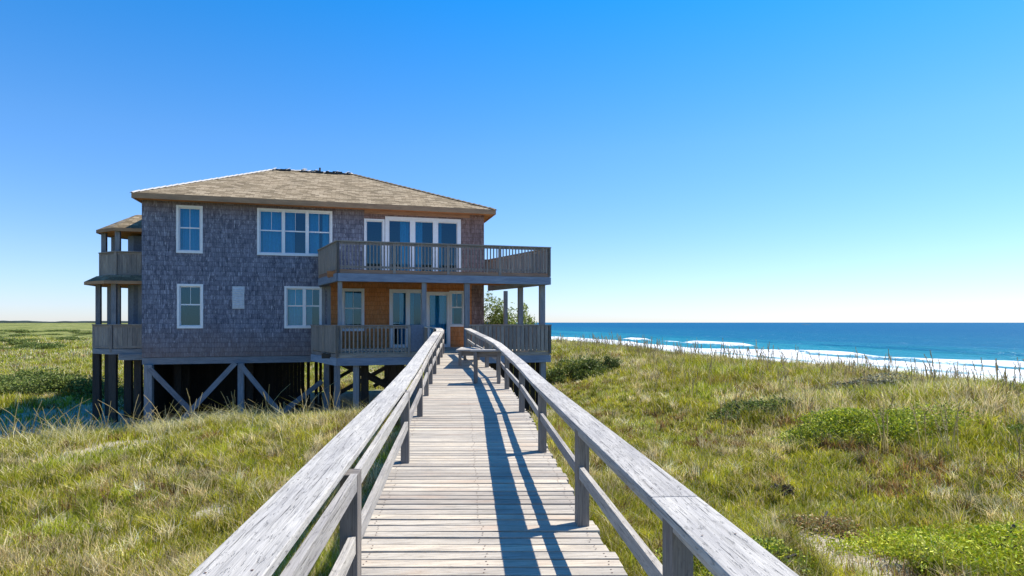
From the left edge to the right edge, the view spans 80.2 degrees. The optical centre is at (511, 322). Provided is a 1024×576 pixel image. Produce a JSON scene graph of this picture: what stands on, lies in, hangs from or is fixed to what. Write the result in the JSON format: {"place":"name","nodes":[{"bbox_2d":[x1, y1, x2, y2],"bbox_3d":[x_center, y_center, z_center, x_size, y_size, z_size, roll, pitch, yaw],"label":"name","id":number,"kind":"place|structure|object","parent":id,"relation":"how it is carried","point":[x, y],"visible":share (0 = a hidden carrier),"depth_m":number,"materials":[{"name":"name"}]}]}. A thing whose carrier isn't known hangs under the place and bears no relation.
{"place":"outdoors","nodes":[
{"label":"outdoors","id":0,"kind":"place"},
{"bbox_2d":[2,396,411,468],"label":"long straw grass","id":1,"kind":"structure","parent":0,"point":[150,428],"depth_m":17.45,"materials":[{"name":"beige plant"}]},
{"bbox_2d":[0,323,1023,575],"bbox_3d":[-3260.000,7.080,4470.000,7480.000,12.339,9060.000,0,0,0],"label":"dune terrain","id":2,"kind":"structure","parent":0,"point":[346,397],"depth_m":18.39,"materials":[{"name":"green plant"}]},
{"bbox_2d":[0,337,23,341],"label":"plain shrub","id":3,"kind":"object","parent":2,"relation":"on","point":[7,340],"visible":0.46,"depth_m":102.56,"materials":[{"name":"green plant"}]},
{"bbox_2d":[0,347,24,350],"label":"plain shrub","id":4,"kind":"object","parent":2,"relation":"on","point":[1,348],"visible":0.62,"depth_m":79.11,"materials":[{"name":"green plant"}]},
{"bbox_2d":[0,397,25,440],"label":"dry grass tuft","id":5,"kind":"object","parent":2,"relation":"on","point":[13,425],"visible":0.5,"depth_m":17.42,"materials":[{"name":"plant"}]},
{"bbox_2d":[2,329,33,332],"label":"plain shrub","id":6,"kind":"object","parent":2,"relation":"on","point":[21,331],"visible":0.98,"depth_m":213.01,"materials":[{"name":"green plant"}]},
{"bbox_2d":[4,339,37,345],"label":"plain shrub","id":7,"kind":"object","parent":2,"relation":"on","point":[17,341],"visible":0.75,"depth_m":93.35,"materials":[{"name":"green plant"}]},
{"bbox_2d":[4,333,45,336],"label":"plain shrub","id":8,"kind":"object","parent":2,"relation":"on","point":[20,334],"visible":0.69,"depth_m":165.00,"materials":[{"name":"green plant"}]},
{"bbox_2d":[14,342,39,348],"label":"plain shrub","id":9,"kind":"object","parent":2,"relation":"on","point":[24,345],"visible":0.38,"depth_m":84.24,"materials":[{"name":"green plant"}]},
{"bbox_2d":[1,401,55,440],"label":"dry grass tuft","id":10,"kind":"object","parent":2,"relation":"on","point":[33,422],"visible":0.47,"depth_m":18.64,"materials":[{"name":"plant"}]},
{"bbox_2d":[21,338,40,340],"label":"plain shrub","id":11,"kind":"object","parent":2,"relation":"on","point":[34,339],"visible":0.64,"depth_m":108.77,"materials":[{"name":"green plant"}]},
{"bbox_2d":[11,342,73,347],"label":"plain shrub","id":12,"kind":"object","parent":2,"relation":"on","point":[34,344],"visible":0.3,"depth_m":85.09,"materials":[{"name":"green plant"}]},
{"bbox_2d":[0,367,87,383],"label":"ground shrub","id":13,"kind":"object","parent":2,"relation":"on","point":[18,375],"visible":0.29,"depth_m":34.29,"materials":[{"name":"green plant"}]},
{"bbox_2d":[31,341,66,349],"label":"plain shrub","id":14,"kind":"object","parent":2,"relation":"on","point":[46,346],"visible":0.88,"depth_m":75.51,"materials":[{"name":"green plant"}]},
{"bbox_2d":[43,329,70,331],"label":"plain shrub","id":15,"kind":"object","parent":2,"relation":"on","point":[49,330],"visible":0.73,"depth_m":244.81,"materials":[{"name":"green plant"}]},
{"bbox_2d":[34,398,90,434],"bbox_3d":[-13.701,3.028,18.241,1.522,1.331,0.994,0,0,-16],"label":"dry grass tuft","id":16,"kind":"object","parent":2,"relation":"on","point":[55,422],"visible":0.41,"depth_m":18.25,"materials":[{"name":"plant"}]},
{"bbox_2d":[54,336,83,339],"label":"plain shrub","id":17,"kind":"object","parent":2,"relation":"on","point":[68,337],"visible":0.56,"depth_m":123.68,"materials":[{"name":"green plant"}]},
{"bbox_2d":[56,337,85,340],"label":"plain shrub","id":18,"kind":"object","parent":2,"relation":"on","point":[69,339],"visible":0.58,"depth_m":116.17,"materials":[{"name":"green plant"}]},
{"bbox_2d":[0,373,143,401],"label":"ground shrub","id":19,"kind":"object","parent":2,"relation":"on","point":[47,384],"visible":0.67,"depth_m":29.81,"materials":[{"name":"green plant"}]},
{"bbox_2d":[58,397,85,432],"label":"dry grass tuft","id":20,"kind":"object","parent":2,"relation":"on","point":[77,417],"visible":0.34,"depth_m":19.46,"materials":[{"name":"plant"}]},
{"bbox_2d":[72,331,91,333],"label":"plain shrub","id":21,"kind":"object","parent":2,"relation":"on","point":[85,332],"visible":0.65,"depth_m":192.54,"materials":[{"name":"green plant"}]},
{"bbox_2d":[85,402,111,430],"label":"dry grass tuft","id":22,"kind":"object","parent":2,"relation":"on","point":[104,418],"visible":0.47,"depth_m":19.03,"materials":[{"name":"plant"}]},
{"bbox_2d":[102,394,155,431],"bbox_3d":[-12.332,3.056,19.511,0.826,1.401,1.451,0,0,41],"label":"dry grass tuft","id":23,"kind":"object","parent":2,"relation":"on","point":[133,413],"visible":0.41,"depth_m":19.68,"materials":[{"name":"plant"}]},
{"bbox_2d":[118,391,143,409],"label":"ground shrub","id":24,"kind":"object","parent":2,"relation":"on","point":[121,402],"visible":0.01,"depth_m":27.08,"materials":[{"name":"green plant"}]},
{"bbox_2d":[144,395,181,422],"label":"dry grass tuft","id":25,"kind":"object","parent":2,"relation":"on","point":[157,411],"visible":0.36,"depth_m":20.03,"materials":[{"name":"plant"}]},
{"bbox_2d":[182,388,202,421],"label":"dry grass tuft","id":26,"kind":"object","parent":2,"relation":"on","point":[194,407],"visible":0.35,"depth_m":19.47,"materials":[{"name":"plant"}]},
{"bbox_2d":[221,390,234,417],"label":"dry grass tuft","id":27,"kind":"object","parent":2,"relation":"on","point":[229,402],"visible":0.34,"depth_m":19.58,"materials":[{"name":"plant"}]},
{"bbox_2d":[252,384,289,416],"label":"dry grass tuft","id":28,"kind":"object","parent":2,"relation":"on","point":[268,400],"visible":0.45,"depth_m":19.69,"materials":[{"name":"plant"}]},
{"bbox_2d":[292,382,334,414],"bbox_3d":[-6.438,2.628,19.647,1.522,1.331,0.994,0,0,-18],"label":"dry grass tuft","id":29,"kind":"object","parent":2,"relation":"on","point":[306,401],"visible":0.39,"depth_m":19.65,"materials":[{"name":"plant"}]},
{"bbox_2d":[84,168,551,424],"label":"beach house","id":30,"kind":"structure","parent":2,"relation":"on","point":[249,287],"depth_m":24.13,"materials":[{"name":"grey wood"}]},
{"bbox_2d":[176,205,202,253],"bbox_3d":[-12.440,-3.580,23.524,0.926,1.830,0.334,0,0,-15],"label":"window","id":31,"kind":"structure","parent":30,"relation":"in","point":[189,219],"depth_m":23.59,"materials":[{"name":"white paint"}]},
{"bbox_2d":[177,284,202,327],"bbox_3d":[-12.393,-0.624,23.425,0.913,1.707,0.119,0,0,-15],"label":"window","id":32,"kind":"structure","parent":30,"relation":"in","point":[179,286],"depth_m":23.39,"materials":[{"name":"white paint"}]},
{"bbox_2d":[257,208,331,256],"bbox_3d":[-8.718,-3.591,24.493,2.849,1.855,0.334,0,0,-15],"label":"window","id":33,"kind":"structure","parent":30,"relation":"in","point":[276,228],"depth_m":24.46,"materials":[{"name":"white paint"}]},
{"bbox_2d":[284,286,321,327],"bbox_3d":[-8.415,-0.603,24.572,1.448,1.684,0.334,0,0,-15],"label":"window","id":34,"kind":"structure","parent":30,"relation":"in","point":[298,300],"depth_m":24.58,"materials":[{"name":"white paint"}]},
{"bbox_2d":[342,288,363,330],"bbox_3d":[-6.544,-0.517,25.059,0.885,1.750,0.334,0,0,-15],"label":"window","id":35,"kind":"structure","parent":30,"relation":"in","point":[347,308],"depth_m":25.01,"materials":[{"name":"white paint"}]},
{"bbox_2d":[364,218,384,269],"bbox_3d":[-5.696,-3.051,25.169,0.824,2.452,0.119,0,0,-15],"label":"window","id":36,"kind":"structure","parent":30,"relation":"in","point":[365,220],"depth_m":25.11,"materials":[{"name":"white paint"}]},
{"bbox_2d":[389,289,421,347],"bbox_3d":[-4.429,-0.156,25.610,1.460,2.456,0.334,0,0,-15],"label":"glass door","id":37,"kind":"structure","parent":30,"relation":"in","point":[406,296],"depth_m":25.57,"materials":[{"name":"white paint"}]},
{"bbox_2d":[385,216,460,271],"bbox_3d":[-3.765,-3.103,25.783,3.181,2.610,0.334,0,0,-15],"label":"glass door","id":38,"kind":"structure","parent":30,"relation":"in","point":[410,227],"depth_m":25.76,"materials":[{"name":"white paint"}]},
{"bbox_2d":[427,292,449,346],"bbox_3d":[-3.158,-0.114,25.942,1.020,2.371,0.334,0,0,-15],"label":"glass door","id":39,"kind":"structure","parent":30,"relation":"in","point":[438,310],"depth_m":26.02,"materials":[{"name":"white paint"}]},
{"bbox_2d":[449,291,463,326],"bbox_3d":[-2.385,-0.582,26.142,0.664,1.532,0.334,0,0,-15],"label":"window","id":40,"kind":"structure","parent":30,"relation":"in","point":[451,297],"depth_m":26.04,"materials":[{"name":"white paint"}]},
{"bbox_2d":[321,386,339,414],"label":"dry grass tuft","id":41,"kind":"object","parent":2,"relation":"on","point":[332,400],"visible":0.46,"depth_m":19.20,"materials":[{"name":"plant"}]},
{"bbox_2d":[0,321,805,324],"bbox_3d":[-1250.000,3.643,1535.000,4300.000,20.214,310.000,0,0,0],"label":"thicket","id":42,"kind":"object","parent":2,"relation":"on","point":[62,322],"visible":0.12,"depth_m":1385.55,"materials":[{"name":"green plant"}]},
{"bbox_2d":[189,326,798,575],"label":"boardwalk","id":43,"kind":"structure","parent":2,"relation":"on","point":[472,479],"depth_m":4.60,"materials":[{"name":"grey wood"}]},
{"bbox_2d":[456,347,480,365],"bbox_3d":[-1.285,1.018,18.444,0.670,0.462,1.888,0,0,0],"label":"bench","id":44,"kind":"object","parent":43,"relation":"on","point":[464,352],"visible":0.71,"depth_m":17.61,"materials":[{"name":"grey wood"}]},
{"bbox_2d":[470,349,500,382],"bbox_3d":[-0.600,1.062,14.769,0.800,0.800,0.338,0,0,0],"label":"bench","id":45,"kind":"object","parent":43,"relation":"on","point":[487,353],"visible":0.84,"depth_m":14.62,"materials":[{"name":"grey wood"}]},
{"bbox_2d":[484,291,517,323],"bbox_3d":[-0.943,1.129,34.583,3.119,5.934,2.737,0,0,0],"label":"wax myrtle tree","id":46,"kind":"object","parent":2,"relation":"on","point":[497,316],"visible":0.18,"depth_m":34.13,"materials":[{"name":"green plant"}]},
{"bbox_2d":[516,300,536,323],"bbox_3d":[0.778,1.109,36.011,1.714,4.882,2.047,0,0,0],"label":"wax myrtle tree","id":47,"kind":"object","parent":2,"relation":"on","point":[528,319],"visible":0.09,"depth_m":35.98,"materials":[{"name":"green plant"}]},
{"bbox_2d":[546,353,610,382],"bbox_3d":[3.057,2.521,32.374,3.740,1.830,2.866,0,0,-27],"label":"ground shrub","id":48,"kind":"object","parent":2,"relation":"on","point":[586,366],"visible":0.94,"depth_m":31.99,"materials":[{"name":"green plant"}]},
{"bbox_2d":[595,354,623,372],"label":"ground shrub","id":49,"kind":"object","parent":2,"relation":"on","point":[611,362],"visible":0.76,"depth_m":33.32,"materials":[{"name":"green plant"}]},
{"bbox_2d":[644,366,661,389],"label":"sea oats","id":50,"kind":"object","parent":2,"relation":"on","point":[653,378],"visible":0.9,"depth_m":25.05,"materials":[{"name":"beige plant"}]},
{"bbox_2d":[662,357,673,375],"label":"sea oats","id":51,"kind":"object","parent":2,"relation":"on","point":[668,366],"visible":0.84,"depth_m":27.99,"materials":[{"name":"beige plant"}]},
{"bbox_2d":[666,368,686,391],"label":"sea oats","id":52,"kind":"object","parent":2,"relation":"on","point":[675,380],"visible":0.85,"depth_m":24.63,"materials":[{"name":"beige plant"}]},
{"bbox_2d":[686,368,712,400],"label":"sea oats","id":53,"kind":"object","parent":2,"relation":"on","point":[692,387],"visible":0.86,"depth_m":21.00,"materials":[{"name":"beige plant"}]},
{"bbox_2d":[704,354,716,383],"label":"sea oats","id":54,"kind":"object","parent":2,"relation":"on","point":[710,370],"visible":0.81,"depth_m":24.68,"materials":[{"name":"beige plant"}]},
{"bbox_2d":[718,402,744,437],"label":"sea oats","id":55,"kind":"object","parent":2,"relation":"on","point":[720,429],"visible":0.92,"depth_m":16.97,"materials":[{"name":"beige plant"}]},
{"bbox_2d":[729,382,746,403],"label":"sea oats","id":56,"kind":"object","parent":2,"relation":"on","point":[740,394],"visible":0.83,"depth_m":19.49,"materials":[{"name":"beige plant"}]},
{"bbox_2d":[655,534,822,575],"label":"ground shrub","id":57,"kind":"object","parent":2,"relation":"on","point":[765,542],"visible":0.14,"depth_m":7.38,"materials":[{"name":"green plant"}]},
{"bbox_2d":[703,395,802,423],"bbox_3d":[7.635,2.710,18.964,3.080,0.898,2.240,0,0,24],"label":"ground shrub","id":58,"kind":"object","parent":2,"relation":"on","point":[761,402],"visible":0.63,"depth_m":18.88,"materials":[{"name":"green plant"}]},
{"bbox_2d":[749,345,773,367],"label":"sea oats","id":59,"kind":"object","parent":2,"relation":"on","point":[762,363],"visible":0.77,"depth_m":26.61,"materials":[{"name":"beige plant"}]},
{"bbox_2d":[761,354,777,373],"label":"sea oats","id":60,"kind":"object","parent":2,"relation":"on","point":[770,364],"visible":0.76,"depth_m":25.55,"materials":[{"name":"beige plant"}]},
{"bbox_2d":[765,483,795,497],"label":"ground shrub","id":61,"kind":"object","parent":2,"relation":"on","point":[787,489],"visible":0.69,"depth_m":11.34,"materials":[{"name":"green plant"}]},
{"bbox_2d":[773,360,796,394],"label":"sea oats","id":62,"kind":"object","parent":2,"relation":"on","point":[785,376],"visible":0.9,"depth_m":20.78,"materials":[{"name":"green plant"}]},
{"bbox_2d":[798,388,812,417],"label":"sea oats","id":63,"kind":"object","parent":2,"relation":"on","point":[805,401],"visible":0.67,"depth_m":17.73,"materials":[{"name":"green plant"}]},
{"bbox_2d":[803,352,814,368],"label":"sea oats","id":64,"kind":"object","parent":2,"relation":"on","point":[811,362],"visible":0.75,"depth_m":25.95,"materials":[{"name":"beige plant"}]},
{"bbox_2d":[771,511,878,538],"bbox_3d":[4.676,3.099,9.159,1.575,0.485,1.101,0,0,0],"label":"ground shrub","id":65,"kind":"object","parent":2,"relation":"on","point":[828,523],"visible":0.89,"depth_m":9.04,"materials":[{"name":"green plant"}]},
{"bbox_2d":[827,354,850,377],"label":"sea oats","id":66,"kind":"object","parent":2,"relation":"on","point":[833,368],"visible":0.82,"depth_m":22.91,"materials":[{"name":"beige plant"}]},
{"bbox_2d":[839,358,853,382],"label":"sea oats","id":67,"kind":"object","parent":2,"relation":"on","point":[845,370],"visible":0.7,"depth_m":21.69,"materials":[{"name":"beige plant"}]},
{"bbox_2d":[840,358,855,379],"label":"sea oats","id":68,"kind":"object","parent":2,"relation":"on","point":[846,369],"visible":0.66,"depth_m":22.67,"materials":[{"name":"beige plant"}]},
{"bbox_2d":[849,353,862,375],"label":"sea oats","id":69,"kind":"object","parent":2,"relation":"on","point":[854,364],"visible":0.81,"depth_m":24.36,"materials":[{"name":"beige plant"}]},
{"bbox_2d":[854,347,863,369],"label":"sea oats","id":70,"kind":"object","parent":2,"relation":"on","point":[857,358],"visible":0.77,"depth_m":25.72,"materials":[{"name":"beige plant"}]},
{"bbox_2d":[856,354,874,379],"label":"sea oats","id":71,"kind":"object","parent":2,"relation":"on","point":[867,368],"visible":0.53,"depth_m":21.77,"materials":[{"name":"beige plant"}]},
{"bbox_2d":[812,372,936,393],"bbox_3d":[12.217,2.092,20.447,4.434,0.872,1.863,0,0,0],"label":"ground shrub","id":72,"kind":"object","parent":2,"relation":"on","point":[876,381],"visible":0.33,"depth_m":20.25,"materials":[{"name":"green plant"}]},
{"bbox_2d":[865,355,885,375],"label":"sea oats","id":73,"kind":"object","parent":2,"relation":"on","point":[878,365],"visible":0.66,"depth_m":23.41,"materials":[{"name":"beige plant"}]},
{"bbox_2d":[860,366,891,395],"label":"sea oats","id":74,"kind":"object","parent":2,"relation":"on","point":[866,383],"visible":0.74,"depth_m":18.74,"materials":[{"name":"beige plant"}]},
{"bbox_2d":[866,357,891,379],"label":"sea oats","id":75,"kind":"object","parent":2,"relation":"on","point":[884,368],"visible":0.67,"depth_m":21.25,"materials":[{"name":"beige plant"}]},
{"bbox_2d":[770,399,990,446],"bbox_3d":[9.079,2.507,15.198,5.308,1.229,2.603,0,0,0],"label":"ground shrub","id":76,"kind":"object","parent":2,"relation":"on","point":[847,418],"visible":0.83,"depth_m":14.93,"materials":[{"name":"green plant"}]},
{"bbox_2d":[861,398,903,454],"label":"sea oats","id":77,"kind":"object","parent":2,"relation":"on","point":[884,435],"visible":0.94,"depth_m":13.79,"materials":[{"name":"green plant"}]},
{"bbox_2d":[873,387,895,409],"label":"sea oats","id":78,"kind":"object","parent":2,"relation":"on","point":[886,399],"visible":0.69,"depth_m":16.96,"materials":[{"name":"green plant"}]},
{"bbox_2d":[885,356,899,376],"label":"sea oats","id":79,"kind":"object","parent":2,"relation":"on","point":[892,368],"visible":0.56,"depth_m":21.83,"materials":[{"name":"beige plant"}]},
{"bbox_2d":[888,349,898,375],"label":"sea oats","id":80,"kind":"object","parent":2,"relation":"on","point":[892,361],"visible":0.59,"depth_m":23.32,"materials":[{"name":"beige plant"}]},
{"bbox_2d":[801,520,1023,575],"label":"ground shrub","id":81,"kind":"object","parent":2,"relation":"on","point":[992,536],"visible":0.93,"depth_m":7.86,"materials":[{"name":"green plant"}]},
{"bbox_2d":[904,358,921,384],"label":"sea oats","id":82,"kind":"object","parent":2,"relation":"on","point":[913,373],"visible":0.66,"depth_m":19.65,"materials":[{"name":"beige plant"}]},
{"bbox_2d":[909,359,918,378],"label":"sea oats","id":83,"kind":"object","parent":2,"relation":"on","point":[912,369],"visible":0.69,"depth_m":22.11,"materials":[{"name":"beige plant"}]},
{"bbox_2d":[921,366,924,382],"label":"sea oats","id":84,"kind":"object","parent":2,"relation":"on","point":[923,374],"visible":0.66,"depth_m":18.79,"materials":[{"name":"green plant"}]},
{"bbox_2d":[908,401,960,463],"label":"sea oats","id":85,"kind":"object","parent":2,"relation":"on","point":[914,415],"visible":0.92,"depth_m":12.92,"materials":[{"name":"green plant"}]},
{"bbox_2d":[929,361,942,382],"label":"sea oats","id":86,"kind":"object","parent":2,"relation":"on","point":[934,372],"visible":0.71,"depth_m":19.81,"materials":[{"name":"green plant"}]},
{"bbox_2d":[919,351,953,383],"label":"sea oats","id":87,"kind":"object","parent":2,"relation":"on","point":[929,366],"visible":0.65,"depth_m":20.75,"materials":[{"name":"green plant"}]},
{"bbox_2d":[934,404,968,450],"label":"sea oats","id":88,"kind":"object","parent":2,"relation":"on","point":[946,422],"visible":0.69,"depth_m":13.36,"materials":[{"name":"green plant"}]},
{"bbox_2d":[953,361,963,383],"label":"sea oats","id":89,"kind":"object","parent":2,"relation":"on","point":[956,374],"visible":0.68,"depth_m":19.31,"materials":[{"name":"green plant"}]},
{"bbox_2d":[958,363,975,396],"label":"sea oats","id":90,"kind":"object","parent":2,"relation":"on","point":[966,371],"visible":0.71,"depth_m":17.58,"materials":[{"name":"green plant"}]},
{"bbox_2d":[971,359,1000,385],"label":"sea oats","id":91,"kind":"object","parent":2,"relation":"on","point":[972,371],"visible":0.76,"depth_m":19.32,"materials":[{"name":"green plant"}]},
{"bbox_2d":[994,363,1015,396],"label":"sea oats","id":92,"kind":"object","parent":2,"relation":"on","point":[1003,380],"visible":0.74,"depth_m":17.28,"materials":[{"name":"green plant"}]},
{"bbox_2d":[996,359,1014,387],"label":"sea oats","id":93,"kind":"object","parent":2,"relation":"on","point":[1000,371],"visible":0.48,"depth_m":19.29,"materials":[{"name":"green plant"}]},
{"bbox_2d":[991,422,1023,440],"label":"ground shrub","id":94,"kind":"object","parent":2,"relation":"on","point":[1018,427],"visible":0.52,"depth_m":13.94,"materials":[{"name":"green plant"}]},
{"bbox_2d":[1005,372,1016,394],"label":"sea oats","id":95,"kind":"object","parent":2,"relation":"on","point":[1010,383],"visible":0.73,"depth_m":17.25,"materials":[{"name":"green plant"}]},
{"bbox_2d":[999,429,1023,472],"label":"sea oats","id":96,"kind":"object","parent":2,"relation":"on","point":[1019,441],"visible":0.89,"depth_m":11.50,"materials":[{"name":"green plant"}]},
{"bbox_2d":[1007,357,1023,389],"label":"sea oats","id":97,"kind":"object","parent":2,"relation":"on","point":[1020,375],"visible":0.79,"depth_m":19.47,"materials":[{"name":"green plant"}]},
{"bbox_2d":[1013,376,1023,401],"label":"sea oats","id":98,"kind":"object","parent":2,"relation":"on","point":[1018,390],"visible":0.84,"depth_m":16.28,"materials":[{"name":"green plant"}]},
{"bbox_2d":[0,0,1023,322],"label":"sky","id":99,"kind":"structure","parent":0,"point":[675,161],"materials":[{"name":"blue"}]},
{"bbox_2d":[535,323,1023,382],"bbox_3d":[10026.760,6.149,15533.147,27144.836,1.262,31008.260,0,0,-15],"label":"sea","id":100,"kind":"structure","parent":0,"point":[967,344],"depth_m":222.51,"materials":[{"name":"liquid"}]}
]}

